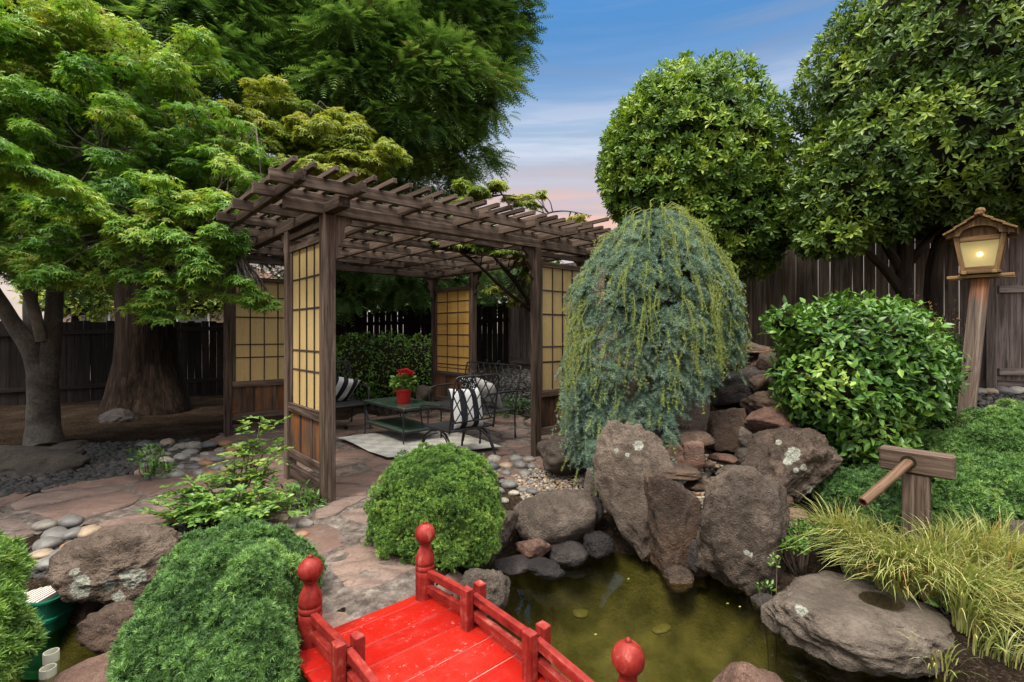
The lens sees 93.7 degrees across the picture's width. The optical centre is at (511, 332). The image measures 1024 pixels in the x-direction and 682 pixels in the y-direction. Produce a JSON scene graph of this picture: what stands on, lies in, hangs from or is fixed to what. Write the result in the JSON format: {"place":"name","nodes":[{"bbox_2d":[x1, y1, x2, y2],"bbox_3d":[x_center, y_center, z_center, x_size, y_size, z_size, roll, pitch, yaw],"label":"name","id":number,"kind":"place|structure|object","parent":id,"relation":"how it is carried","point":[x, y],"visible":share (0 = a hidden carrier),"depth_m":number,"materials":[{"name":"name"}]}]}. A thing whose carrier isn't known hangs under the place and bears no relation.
{"place":"outdoors","nodes":[
{"label":"outdoors","id":0,"kind":"place"},
{"bbox_2d":[0,438,200,497],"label":"gravel","id":1,"kind":"structure","parent":0,"point":[103,456],"depth_m":4.93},
{"bbox_2d":[0,459,226,542],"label":"path","id":2,"kind":"structure","parent":0,"point":[91,506],"depth_m":4.11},
{"bbox_2d":[198,410,579,627],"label":"path","id":3,"kind":"structure","parent":0,"point":[328,538],"depth_m":4.46,"materials":[{"name":"stone"}]},
{"bbox_2d":[336,360,370,427],"bbox_3d":[-2.521,0.885,7.043,0.675,0.996,0.718,0,0,-42],"label":"garden chair","id":4,"kind":"object","parent":3,"relation":"on","point":[352,403],"visible":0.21,"depth_m":7.14,"materials":[{"name":"black"}]},
{"bbox_2d":[336,376,360,400],"bbox_3d":[-2.543,0.838,7.141,0.276,0.451,0.513,0,0,39],"label":"cushion","id":5,"kind":"object","parent":4,"relation":"on","point":[345,388],"visible":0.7,"depth_m":7.11,"materials":[{"name":"fabric"}]},
{"bbox_2d":[338,430,499,457],"bbox_3d":[-1.169,1.365,6.068,1.491,0.034,1.707,0,0,-39],"label":"rug","id":6,"kind":"object","parent":3,"relation":"on","point":[388,444],"visible":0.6,"depth_m":6.05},
{"bbox_2d":[363,397,443,444],"bbox_3d":[-1.482,1.164,6.462,0.597,0.473,1.106,0,0,-42],"label":"coffee table","id":7,"kind":"object","parent":6,"relation":"on","point":[402,425],"visible":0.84,"depth_m":6.32,"materials":[{"name":"green metal"}]},
{"bbox_2d":[388,368,418,403],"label":"potted plant","id":8,"kind":"object","parent":7,"relation":"on","point":[403,393],"visible":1,"depth_m":6.30,"materials":[{"name":"green plant"}]},
{"bbox_2d":[420,371,499,454],"bbox_3d":[-0.599,0.895,5.397,0.675,0.976,0.718,0,0,-42],"label":"garden chair","id":9,"kind":"object","parent":6,"relation":"on","point":[444,426],"visible":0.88,"depth_m":5.23,"materials":[{"name":"black"}]},
{"bbox_2d":[447,388,483,428],"bbox_3d":[-0.505,0.823,5.295,0.454,0.444,0.198,0,0,-39],"label":"cushion","id":10,"kind":"object","parent":9,"relation":"on","point":[462,403],"visible":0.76,"depth_m":5.22,"materials":[{"name":"fabric"}]},
{"bbox_2d":[427,360,521,443],"bbox_3d":[-0.544,0.883,6.639,0.718,0.992,1.325,0,0,-40],"label":"garden bench","id":11,"kind":"object","parent":6,"relation":"on","point":[446,403],"visible":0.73,"depth_m":6.51,"materials":[{"name":"black"}]},
{"bbox_2d":[476,377,502,407],"bbox_3d":[-0.304,0.813,6.449,0.465,0.441,0.264,0,0,43],"label":"cushion","id":12,"kind":"object","parent":11,"relation":"on","point":[481,384],"visible":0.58,"depth_m":6.35,"materials":[{"name":"grey fabric"}]},
{"bbox_2d":[415,385,432,400],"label":"stone","id":13,"kind":"object","parent":3,"relation":"on","point":[421,392],"visible":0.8,"depth_m":7.81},
{"bbox_2d":[0,0,866,332],"label":"sky","id":14,"kind":"structure","parent":0,"point":[595,51],"materials":[{"name":"blue"}]},
{"bbox_2d":[0,333,1023,681],"bbox_3d":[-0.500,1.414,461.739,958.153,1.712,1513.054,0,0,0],"label":"ground","id":15,"kind":"structure","parent":0,"point":[620,591],"depth_m":3.56,"materials":[{"name":"soil"}]},
{"bbox_2d":[0,529,50,681],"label":"juniper shrub","id":16,"kind":"object","parent":15,"relation":"on","point":[22,634],"visible":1,"depth_m":2.17,"materials":[{"name":"green plant"}]},
{"bbox_2d":[0,445,90,476],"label":"boulder","id":17,"kind":"object","parent":15,"relation":"on","point":[19,459],"visible":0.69,"depth_m":4.96,"materials":[{"name":"stone"}]},
{"bbox_2d":[40,526,67,538],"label":"cobble","id":18,"kind":"object","parent":15,"relation":"on","point":[58,531],"visible":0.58,"depth_m":3.48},
{"bbox_2d":[52,440,88,447],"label":"stone","id":19,"kind":"object","parent":15,"relation":"on","point":[75,444],"visible":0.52,"depth_m":5.84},
{"bbox_2d":[62,527,81,540],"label":"cobble","id":20,"kind":"object","parent":15,"relation":"on","point":[71,534],"visible":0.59,"depth_m":3.50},
{"bbox_2d":[49,650,112,681],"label":"boulder","id":21,"kind":"object","parent":15,"relation":"on","point":[92,669],"visible":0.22,"depth_m":2.21,"materials":[{"name":"stone"}]},
{"bbox_2d":[77,524,102,537],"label":"cobble","id":22,"kind":"object","parent":15,"relation":"on","point":[87,530],"visible":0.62,"depth_m":3.54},
{"bbox_2d":[43,523,181,603],"bbox_3d":[-2.415,1.430,3.000,0.710,0.516,0.553,0,0,-19],"label":"boulder","id":23,"kind":"object","parent":15,"relation":"on","point":[111,564],"visible":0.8,"depth_m":2.80,"materials":[{"name":"stone"}]},
{"bbox_2d":[0,471,230,534],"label":"path mortar","id":24,"kind":"object","parent":15,"relation":"on","point":[26,517],"visible":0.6,"depth_m":3.88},
{"bbox_2d":[31,519,56,531],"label":"cobble","id":25,"kind":"object","parent":24,"relation":"on","point":[43,525],"visible":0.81,"depth_m":3.60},
{"bbox_2d":[57,514,83,527],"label":"cobble","id":26,"kind":"object","parent":24,"relation":"on","point":[70,520],"visible":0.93,"depth_m":3.67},
{"bbox_2d":[12,283,223,321],"bbox_3d":[-10.488,-0.213,13.083,5.645,3.627,1.797,0,0,-4],"label":"garden tree","id":27,"kind":"object","parent":15,"relation":"on","point":[212,306],"visible":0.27,"depth_m":12.87,"materials":[{"name":"green plant"}]},
{"bbox_2d":[98,408,138,422],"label":"boulder","id":28,"kind":"object","parent":15,"relation":"on","point":[117,415],"visible":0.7,"depth_m":7.46,"materials":[{"name":"stone"}]},
{"bbox_2d":[27,517,251,578],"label":"gravel","id":29,"kind":"structure","parent":15,"relation":"on","point":[182,528],"depth_m":3.60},
{"bbox_2d":[32,536,63,550],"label":"cobble","id":30,"kind":"object","parent":29,"relation":"on","point":[52,542],"visible":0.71,"depth_m":3.37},
{"bbox_2d":[136,414,306,527],"bbox_3d":[-2.126,1.075,3.660,1.269,0.802,0.892,0,0,0],"label":"leafy shrub","id":31,"kind":"object","parent":29,"relation":"on","point":[206,505],"visible":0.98,"depth_m":3.64,"materials":[{"name":"green plant"}]},
{"bbox_2d":[0,0,282,446],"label":"japanese maple","id":32,"kind":"object","parent":15,"relation":"on","point":[70,212],"visible":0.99,"depth_m":5.20,"materials":[{"name":"green plant"}]},
{"bbox_2d":[15,269,279,321],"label":"neighbour house","id":33,"kind":"structure","parent":15,"relation":"on","point":[208,317],"depth_m":14.50,"materials":[{"name":"beige paint"}]},
{"bbox_2d":[120,443,178,478],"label":"fern plant","id":34,"kind":"object","parent":15,"relation":"on","point":[153,465],"visible":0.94,"depth_m":4.70,"materials":[{"name":"green plant"}]},
{"bbox_2d":[0,0,340,415],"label":"redwood tree","id":35,"kind":"object","parent":15,"relation":"on","point":[146,377],"visible":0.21,"depth_m":8.05,"materials":[{"name":"green plant"}]},
{"bbox_2d":[104,513,328,681],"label":"juniper shrub","id":36,"kind":"object","parent":15,"relation":"on","point":[219,603],"visible":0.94,"depth_m":2.06,"materials":[{"name":"green plant"}]},
{"bbox_2d":[0,302,509,405],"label":"wood fence","id":37,"kind":"object","parent":15,"relation":"on","point":[86,356],"visible":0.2,"depth_m":10.68,"materials":[{"name":"wood"}]},
{"bbox_2d":[158,74,413,213],"bbox_3d":[-3.380,-1.212,7.423,3.428,5.206,2.796,0,0,-29],"label":"japanese maple","id":38,"kind":"object","parent":15,"relation":"on","point":[344,146],"visible":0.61,"depth_m":6.94,"materials":[{"name":"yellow plant"}]},
{"bbox_2d":[206,0,554,343],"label":"redwood tree","id":39,"kind":"object","parent":15,"relation":"on","point":[426,85],"visible":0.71,"depth_m":8.59,"materials":[{"name":"green plant"}]},
{"bbox_2d":[336,328,430,400],"bbox_3d":[-2.471,0.625,9.052,2.567,1.436,1.010,0,0,-7],"label":"clipped hedge","id":40,"kind":"object","parent":15,"relation":"on","point":[375,364],"visible":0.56,"depth_m":8.78,"materials":[{"name":"green plant"}]},
{"bbox_2d":[218,410,556,681],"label":"path mortar","id":41,"kind":"object","parent":15,"relation":"on","point":[337,594],"visible":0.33,"depth_m":3.11,"materials":[{"name":"concrete"}]},
{"bbox_2d":[278,479,327,514],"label":"ground shrub","id":42,"kind":"object","parent":41,"relation":"on","point":[307,501],"visible":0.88,"depth_m":3.91,"materials":[{"name":"green plant"}]},
{"bbox_2d":[196,155,617,503],"bbox_3d":[-1.421,0.113,6.261,4.338,2.734,4.892,0,0,-42],"label":"pergola","id":43,"kind":"object","parent":15,"relation":"on","point":[280,362],"visible":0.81,"depth_m":5.25,"materials":[{"name":"brown wood"}]},
{"bbox_2d":[275,211,564,321],"bbox_3d":[-2.588,-1.500,14.461,8.703,5.200,4.456,0,0,0],"label":"garden tree","id":44,"kind":"object","parent":15,"relation":"on","point":[479,302],"visible":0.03,"depth_m":13.38,"materials":[{"name":"green plant"}]},
{"bbox_2d":[363,441,506,572],"bbox_3d":[-0.542,1.195,3.403,1.023,0.857,0.995,0,0,0],"label":"juniper shrub","id":45,"kind":"object","parent":15,"relation":"on","point":[450,496],"visible":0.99,"depth_m":3.12,"materials":[{"name":"green plant"}]},
{"bbox_2d":[297,521,644,681],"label":"garden bridge","id":46,"kind":"structure","parent":15,"relation":"on","point":[429,631],"depth_m":2.07,"materials":[{"name":"red paint"}]},
{"bbox_2d":[457,568,510,620],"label":"boulder","id":47,"kind":"object","parent":15,"relation":"on","point":[498,583],"visible":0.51,"depth_m":2.91,"materials":[{"name":"grey stone"}]},
{"bbox_2d":[487,393,530,417],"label":"ground shrub","id":48,"kind":"object","parent":15,"relation":"on","point":[508,405],"visible":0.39,"depth_m":7.52,"materials":[{"name":"green plant"}]},
{"bbox_2d":[431,177,591,312],"bbox_3d":[-0.207,-0.775,7.280,2.913,3.415,1.761,0,0,-43],"label":"japanese maple","id":49,"kind":"object","parent":15,"relation":"on","point":[477,193],"visible":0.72,"depth_m":7.38,"materials":[{"name":"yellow plant"}]},
{"bbox_2d":[485,368,620,424],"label":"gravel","id":50,"kind":"structure","parent":15,"relation":"on","point":[527,379],"depth_m":9.05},
{"bbox_2d":[513,489,596,544],"bbox_3d":[0.348,1.507,3.920,0.680,0.443,0.476,0,0,0],"label":"boulder","id":51,"kind":"object","parent":15,"relation":"on","point":[553,516],"visible":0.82,"depth_m":3.75,"materials":[{"name":"grey stone"}]},
{"bbox_2d":[592,495,603,524],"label":"stone","id":52,"kind":"object","parent":51,"relation":"on","point":[600,510],"visible":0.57,"depth_m":3.86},
{"bbox_2d":[536,434,593,475],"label":"boulder","id":53,"kind":"object","parent":15,"relation":"on","point":[550,451],"visible":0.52,"depth_m":4.64,"materials":[{"name":"grey stone"}]},
{"bbox_2d":[584,464,598,496],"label":"stone","id":54,"kind":"object","parent":15,"relation":"on","point":[589,487],"visible":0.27,"depth_m":4.06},
{"bbox_2d":[507,262,688,364],"bbox_3d":[1.802,-0.372,10.491,0.159,2.604,5.790,0,0,-42],"label":"wood fence","id":55,"kind":"object","parent":15,"relation":"on","point":[519,336],"visible":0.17,"depth_m":12.18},
{"bbox_2d":[592,420,676,563],"bbox_3d":[0.966,1.283,3.780,0.655,1.206,0.406,0,0,0],"label":"boulder","id":56,"kind":"object","parent":15,"relation":"on","point":[627,457],"visible":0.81,"depth_m":3.65,"materials":[{"name":"stone"}]},
{"bbox_2d":[549,198,752,495],"bbox_3d":[1.297,0.057,4.609,1.956,2.625,1.598,0,0,0],"label":"weeping cedar","id":57,"kind":"object","parent":15,"relation":"on","point":[670,278],"visible":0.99,"depth_m":4.14,"materials":[{"name":"green plant"}]},
{"bbox_2d":[644,471,709,589],"bbox_3d":[1.203,1.452,3.580,0.473,0.868,0.284,0,0,0],"label":"boulder","id":58,"kind":"object","parent":15,"relation":"on","point":[674,511],"visible":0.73,"depth_m":3.47,"materials":[{"name":"brown stone"}]},
{"bbox_2d":[659,462,701,480],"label":"stone","id":59,"kind":"object","parent":58,"relation":"on","point":[681,471],"visible":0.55,"depth_m":3.64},
{"bbox_2d":[683,479,708,491],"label":"stone","id":60,"kind":"object","parent":58,"relation":"on","point":[696,485],"visible":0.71,"depth_m":3.65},
{"bbox_2d":[667,353,710,431],"bbox_3d":[1.645,0.600,4.500,0.410,0.849,0.328,0,0,0],"label":"boulder","id":61,"kind":"object","parent":15,"relation":"on","point":[698,416],"visible":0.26,"depth_m":4.36,"materials":[{"name":"brown stone"}]},
{"bbox_2d":[594,47,800,282],"bbox_3d":[2.666,-1.667,6.983,2.871,4.576,2.696,0,0,0],"label":"rounded tree","id":62,"kind":"object","parent":15,"relation":"on","point":[702,141],"visible":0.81,"depth_m":6.13,"materials":[{"name":"green plant"}]},
{"bbox_2d":[707,408,751,453],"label":"boulder","id":63,"kind":"object","parent":15,"relation":"on","point":[723,426],"visible":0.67,"depth_m":4.41,"materials":[{"name":"brown stone"}]},
{"bbox_2d":[744,406,796,431],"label":"boulder","id":64,"kind":"object","parent":63,"relation":"on","point":[769,417],"visible":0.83,"depth_m":4.32,"materials":[{"name":"stone"}]},
{"bbox_2d":[739,390,796,416],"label":"boulder","id":65,"kind":"object","parent":64,"relation":"on","point":[754,402],"visible":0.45,"depth_m":4.52,"materials":[{"name":"brown stone"}]},
{"bbox_2d":[694,468,789,597],"bbox_3d":[1.630,1.425,3.420,0.722,0.977,0.542,0,0,0],"label":"boulder","id":66,"kind":"object","parent":15,"relation":"on","point":[744,519],"visible":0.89,"depth_m":3.22,"materials":[{"name":"stone"}]},
{"bbox_2d":[711,365,775,405],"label":"boulder","id":67,"kind":"object","parent":15,"relation":"on","point":[735,389],"visible":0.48,"depth_m":4.91,"materials":[{"name":"stone"}]},
{"bbox_2d":[746,355,757,365],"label":"stone","id":68,"kind":"object","parent":67,"relation":"on","point":[752,361],"visible":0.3,"depth_m":5.12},
{"bbox_2d":[743,342,779,355],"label":"boulder","id":69,"kind":"object","parent":68,"relation":"on","point":[758,349],"visible":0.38,"depth_m":5.08,"materials":[{"name":"brown stone"}]},
{"bbox_2d":[749,374,772,392],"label":"stone","id":70,"kind":"object","parent":67,"relation":"on","point":[757,383],"visible":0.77,"depth_m":4.84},
{"bbox_2d":[756,352,780,378],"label":"stone","id":71,"kind":"object","parent":67,"relation":"on","point":[763,363],"visible":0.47,"depth_m":4.95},
{"bbox_2d":[755,552,780,672],"bbox_3d":[1.594,1.820,2.965,0.199,0.880,0.101,0,0,-29],"label":"creeper sprig","id":72,"kind":"object","parent":15,"relation":"on","point":[767,581],"visible":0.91,"depth_m":2.96,"materials":[{"name":"green plant"}]},
{"bbox_2d":[739,424,842,503],"bbox_3d":[2.253,1.142,4.000,0.791,0.724,0.633,0,0,0],"label":"boulder","id":73,"kind":"object","parent":15,"relation":"on","point":[801,461],"visible":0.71,"depth_m":3.78,"materials":[{"name":"stone"}]},
{"bbox_2d":[715,465,757,474],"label":"stone","id":74,"kind":"object","parent":73,"relation":"on","point":[738,468],"visible":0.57,"depth_m":3.89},
{"bbox_2d":[708,453,737,463],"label":"stone","id":75,"kind":"object","parent":74,"relation":"on","point":[723,458],"visible":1,"depth_m":4.07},
{"bbox_2d":[737,426,751,447],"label":"stone","id":76,"kind":"object","parent":73,"relation":"on","point":[744,436],"visible":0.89,"depth_m":4.20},
{"bbox_2d":[789,507,810,528],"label":"stone","id":77,"kind":"object","parent":15,"relation":"on","point":[802,512],"visible":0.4,"depth_m":3.55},
{"bbox_2d":[779,517,830,575],"bbox_3d":[1.998,1.476,3.327,0.408,0.385,0.355,0,0,0],"label":"herb plant","id":78,"kind":"object","parent":15,"relation":"on","point":[802,562],"visible":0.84,"depth_m":3.28,"materials":[{"name":"green plant"}]},
{"bbox_2d":[760,570,954,678],"bbox_3d":[2.056,1.713,2.860,1.087,0.344,0.924,0,0,0],"label":"basin rock","id":79,"kind":"object","parent":15,"relation":"on","point":[854,627],"visible":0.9,"depth_m":2.63,"materials":[{"name":"grey stone"}]},
{"bbox_2d":[757,287,971,466],"bbox_3d":[3.101,0.388,4.326,1.736,1.612,1.258,0,0,0],"label":"camellia shrub","id":80,"kind":"object","parent":15,"relation":"on","point":[866,375],"visible":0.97,"depth_m":4.00,"materials":[{"name":"green plant"}]},
{"bbox_2d":[736,235,996,387],"bbox_3d":[4.800,-0.330,7.159,0.131,2.480,3.427,0,0,-42],"label":"wood fence","id":81,"kind":"object","parent":15,"relation":"on","point":[793,280],"visible":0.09,"depth_m":7.00,"materials":[{"name":"wood"}]},
{"bbox_2d":[810,461,939,543],"bbox_3d":[2.883,1.297,3.753,0.942,0.534,0.838,0,0,0],"label":"juniper shrub","id":82,"kind":"object","parent":15,"relation":"on","point":[841,483],"visible":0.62,"depth_m":3.64,"materials":[{"name":"green plant"}]},
{"bbox_2d":[829,324,963,469],"bbox_3d":[3.672,0.585,4.441,1.797,1.381,0.742,0,0,-31],"label":"evergreen shrub","id":83,"kind":"object","parent":15,"relation":"on","point":[932,425],"visible":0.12,"depth_m":4.39,"materials":[{"name":"green plant"}]},
{"bbox_2d":[776,491,1023,610],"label":"ornamental grass","id":84,"kind":"object","parent":15,"relation":"on","point":[887,561],"depth_m":3.01,"materials":[{"name":"plant"}]},
{"bbox_2d":[778,0,1023,335],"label":"rounded tree","id":85,"kind":"object","parent":15,"relation":"on","point":[915,108],"visible":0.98,"depth_m":4.86,"materials":[{"name":"green plant"}]},
{"bbox_2d":[857,445,955,543],"bbox_3d":[2.642,1.251,3.202,0.724,0.841,0.411,0,0,-42],"label":"water spout","id":86,"kind":"object","parent":15,"relation":"on","point":[916,469],"visible":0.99,"depth_m":3.34,"materials":[{"name":"brown wood"}]},
{"bbox_2d":[924,590,958,614],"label":"broadleaf weed","id":87,"kind":"object","parent":15,"relation":"on","point":[931,602],"visible":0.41,"depth_m":2.79,"materials":[{"name":"green plant"}]},
{"bbox_2d":[899,615,1023,681],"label":"ornamental grass","id":88,"kind":"object","parent":15,"relation":"on","point":[1005,650],"depth_m":2.40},
{"bbox_2d":[909,397,1023,539],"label":"juniper shrub","id":89,"kind":"object","parent":15,"relation":"on","point":[985,446],"visible":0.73,"depth_m":3.62,"materials":[{"name":"green plant"}]},
{"bbox_2d":[942,207,1018,426],"bbox_3d":[4.195,0.001,4.300,0.480,2.253,0.471,0,0,-43],"label":"garden lantern","id":90,"kind":"object","parent":15,"relation":"on","point":[979,237],"visible":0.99,"depth_m":4.24,"materials":[{"name":"brown wood"}]},
{"bbox_2d":[997,220,1023,387],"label":"wood fence","id":91,"kind":"object","parent":15,"relation":"on","point":[1010,332],"visible":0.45,"depth_m":5.93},
{"bbox_2d":[999,520,1023,548],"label":"boulder","id":92,"kind":"object","parent":15,"relation":"on","point":[1013,524],"visible":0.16,"depth_m":3.19,"materials":[{"name":"stone"}]},
{"bbox_2d":[512,467,606,513],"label":"gravel","id":93,"kind":"structure","parent":0,"point":[549,477],"depth_m":4.61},
{"bbox_2d":[677,454,722,510],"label":"gravel","id":94,"kind":"structure","parent":0,"point":[710,466],"depth_m":4.18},
{"bbox_2d":[682,440,704,469],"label":"stone","id":95,"kind":"object","parent":94,"relation":"on","point":[693,454],"visible":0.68,"depth_m":3.96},
{"bbox_2d":[665,444,684,462],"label":"stone","id":96,"kind":"object","parent":95,"relation":"on","point":[678,456],"visible":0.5,"depth_m":3.94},
{"bbox_2d":[667,429,714,446],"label":"stone","id":97,"kind":"object","parent":95,"relation":"on","point":[702,436],"visible":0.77,"depth_m":4.03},
{"bbox_2d":[893,503,1023,642],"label":"ornamental grass","id":98,"kind":"object","parent":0,"point":[1010,564],"depth_m":2.76,"materials":[{"name":"plant"}]},
{"bbox_2d":[952,391,1023,410],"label":"gravel","id":99,"kind":"structure","parent":0,"point":[986,401],"depth_m":5.41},
{"label":"water","id":100,"kind":"structure","parent":0,"visible":0},
{"bbox_2d":[19,585,75,679],"bbox_3d":[-3.000,1.777,2.920,0.676,0.446,0.344,0,0,0],"label":"filter box","id":101,"kind":"object","parent":100,"relation":"in","point":[56,612],"visible":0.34,"depth_m":2.81,"materials":[{"name":"green plastic"}]},
{"bbox_2d":[39,663,56,681],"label":"pipe","id":102,"kind":"object","parent":100,"relation":"in","point":[47,672],"visible":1,"depth_m":2.44,"materials":[{"name":"beige"}]},
{"bbox_2d":[42,647,59,673],"bbox_3d":[-2.460,1.875,2.563,0.068,0.350,0.067,0,0,0],"label":"pipe","id":103,"kind":"object","parent":100,"relation":"in","point":[51,655],"visible":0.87,"depth_m":2.56,"materials":[{"name":"beige"}]},
{"bbox_2d":[75,600,135,654],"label":"boulder","id":104,"kind":"object","parent":100,"relation":"on","point":[96,633],"visible":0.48,"depth_m":2.52,"materials":[{"name":"brown stone"}]},
{"bbox_2d":[487,509,518,565],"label":"boulder","id":105,"kind":"object","parent":100,"relation":"on","point":[510,521],"visible":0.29,"depth_m":3.62,"materials":[{"name":"stone"}]},
{"bbox_2d":[494,554,528,575],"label":"stone","id":106,"kind":"object","parent":100,"relation":"on","point":[513,565],"visible":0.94,"depth_m":3.45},
{"bbox_2d":[515,538,550,558],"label":"stone","id":107,"kind":"object","parent":100,"relation":"on","point":[533,548],"visible":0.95,"depth_m":3.59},
{"bbox_2d":[528,556,565,580],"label":"stone","id":108,"kind":"object","parent":100,"relation":"on","point":[545,568],"visible":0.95,"depth_m":3.40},
{"bbox_2d":[547,539,589,568],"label":"stone","id":109,"kind":"object","parent":100,"relation":"on","point":[569,553],"visible":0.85,"depth_m":3.63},
{"bbox_2d":[583,531,613,559],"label":"stone","id":110,"kind":"object","parent":100,"relation":"on","point":[598,544],"visible":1,"depth_m":3.67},
{"bbox_2d":[663,565,693,593],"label":"stone","id":111,"kind":"object","parent":100,"relation":"in","point":[678,579],"visible":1,"depth_m":3.37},
{"bbox_2d":[688,540,699,572],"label":"stone","id":112,"kind":"object","parent":100,"relation":"on","point":[693,551],"visible":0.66,"depth_m":3.40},
{"bbox_2d":[712,661,782,681],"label":"boulder","id":113,"kind":"object","parent":100,"relation":"in","point":[742,671],"visible":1,"depth_m":2.24,"materials":[{"name":"stone"}]},
{"bbox_2d":[750,593,772,610],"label":"stone","id":114,"kind":"object","parent":100,"relation":"in","point":[756,602],"visible":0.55,"depth_m":3.11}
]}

